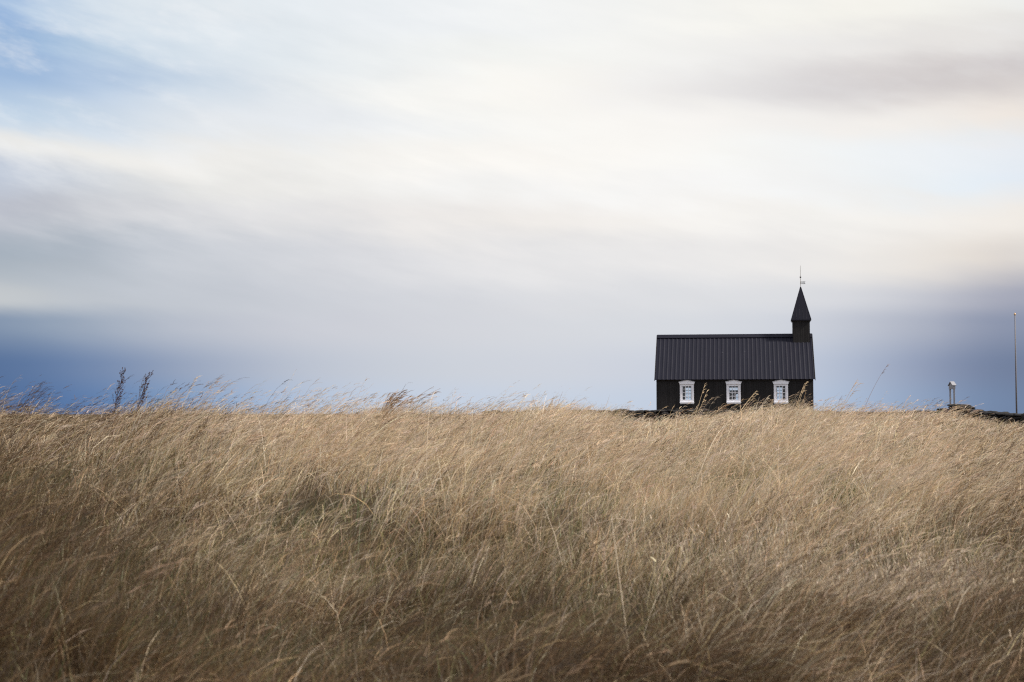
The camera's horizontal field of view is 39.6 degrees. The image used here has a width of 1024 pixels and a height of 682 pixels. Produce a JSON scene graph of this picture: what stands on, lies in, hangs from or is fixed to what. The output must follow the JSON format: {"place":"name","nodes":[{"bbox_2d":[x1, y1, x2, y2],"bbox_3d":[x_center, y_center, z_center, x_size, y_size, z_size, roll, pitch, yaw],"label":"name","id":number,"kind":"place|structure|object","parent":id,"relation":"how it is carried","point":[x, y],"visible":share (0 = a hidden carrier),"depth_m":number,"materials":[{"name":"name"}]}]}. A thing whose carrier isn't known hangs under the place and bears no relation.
{"place":"outdoors","nodes":[
{"label":"outdoors","id":0,"kind":"place"},
{"bbox_2d":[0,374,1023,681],"bbox_3d":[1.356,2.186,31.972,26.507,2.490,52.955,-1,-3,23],"label":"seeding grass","id":1,"kind":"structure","parent":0,"point":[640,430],"depth_m":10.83,"materials":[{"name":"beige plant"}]},
{"bbox_2d":[0,392,1023,681],"bbox_3d":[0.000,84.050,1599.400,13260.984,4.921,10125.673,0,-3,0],"label":"ground","id":2,"kind":"structure","parent":0,"point":[364,534],"depth_m":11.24,"materials":[{"name":"brown plant"}]},
{"bbox_2d":[15,381,49,428],"bbox_3d":[-6.401,0.961,18.978,0.612,0.872,0.122,0,-3,0],"label":"grass plant","id":3,"kind":"object","parent":2,"relation":"on","point":[38,391],"depth_m":18.99,"materials":[{"name":"brown plant"}]},
{"bbox_2d":[112,367,125,422],"bbox_3d":[-5.530,0.916,19.981,0.226,1.100,0.158,-1,-3,26],"label":"dock plant","id":4,"kind":"object","parent":2,"relation":"on","point":[117,391],"visible":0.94,"depth_m":19.98,"materials":[{"name":"brown plant"}]},
{"bbox_2d":[132,370,153,428],"bbox_3d":[-5.338,0.940,20.475,0.329,1.047,0.130,0,-3,0],"label":"dock plant","id":5,"kind":"object","parent":2,"relation":"on","point":[144,391],"visible":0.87,"depth_m":20.49,"materials":[{"name":"brown plant"}]},
{"bbox_2d":[187,375,238,419],"bbox_3d":[-5.117,1.120,23.962,1.032,1.118,0.103,0,-3,0],"label":"grass plant","id":6,"kind":"object","parent":2,"relation":"on","point":[216,386],"depth_m":23.98,"materials":[{"name":"beige plant"}]},
{"bbox_2d":[379,388,440,425],"bbox_3d":[-1.974,1.327,26.965,1.282,0.940,0.130,0,-3,0],"label":"grass plant","id":7,"kind":"object","parent":2,"relation":"on","point":[392,395],"depth_m":26.97,"materials":[{"name":"brown plant"}]},
{"bbox_2d":[611,515,627,637],"bbox_3d":[0.626,1.417,8.149,0.118,0.853,0.006,1,-3,-11],"label":"grass plant","id":8,"kind":"object","parent":2,"relation":"on","point":[618,572],"depth_m":8.15,"materials":[{"name":"beige plant"}]},
{"bbox_2d":[482,408,948,424],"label":"stone wall","id":9,"kind":"structure","parent":2,"relation":"on","point":[665,413],"depth_m":85.36,"materials":[{"name":"grey stone"}]},
{"bbox_2d":[654,266,815,409],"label":"church","id":10,"kind":"structure","parent":2,"relation":"on","point":[764,366],"depth_m":99.55,"materials":[{"name":"wood"}]},
{"bbox_2d":[679,380,694,403],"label":"window","id":11,"kind":"structure","parent":10,"relation":"in","point":[685,383],"depth_m":99.20,"materials":[{"name":"white paint"}]},
{"bbox_2d":[729,390,737,399],"bbox_3d":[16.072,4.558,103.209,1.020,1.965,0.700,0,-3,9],"label":"window pane","id":12,"kind":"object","parent":10,"relation":"in","point":[732,396],"visible":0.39,"depth_m":102.90,"materials":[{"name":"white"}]},
{"bbox_2d":[726,380,741,403],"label":"window","id":13,"kind":"structure","parent":10,"relation":"in","point":[732,382],"depth_m":98.69,"materials":[{"name":"white paint"}]},
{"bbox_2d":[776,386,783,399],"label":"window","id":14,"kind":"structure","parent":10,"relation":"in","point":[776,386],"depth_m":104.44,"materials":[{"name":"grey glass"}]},
{"bbox_2d":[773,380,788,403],"bbox_3d":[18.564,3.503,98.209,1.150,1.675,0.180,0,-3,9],"label":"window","id":15,"kind":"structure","parent":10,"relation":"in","point":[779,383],"depth_m":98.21,"materials":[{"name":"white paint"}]},
{"bbox_2d":[734,391,758,420],"bbox_3d":[5.517,1.700,33.940,0.766,1.046,0.072,0,-3,-2],"label":"grass plant","id":16,"kind":"object","parent":2,"relation":"on","point":[748,403],"depth_m":33.96,"materials":[{"name":"beige plant"}]},
{"bbox_2d":[948,381,956,403],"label":"churchyard gate","id":17,"kind":"structure","parent":2,"relation":"on","point":[951,384],"depth_m":95.57,"materials":[{"name":"white paint"}]},
{"bbox_2d":[947,404,1023,424],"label":"stone wall","id":18,"kind":"structure","parent":2,"relation":"on","point":[1015,417],"depth_m":87.29,"materials":[{"name":"grey stone"}]},
{"bbox_2d":[1014,313,1017,412],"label":"flagpole","id":19,"kind":"object","parent":2,"relation":"on","point":[1015,366],"visible":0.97,"depth_m":99.99,"materials":[{"name":"white metal"}]},
{"bbox_2d":[0,0,1023,413],"label":"sky","id":20,"kind":"structure","parent":0,"point":[481,199],"materials":[{"name":"white"}]}
]}

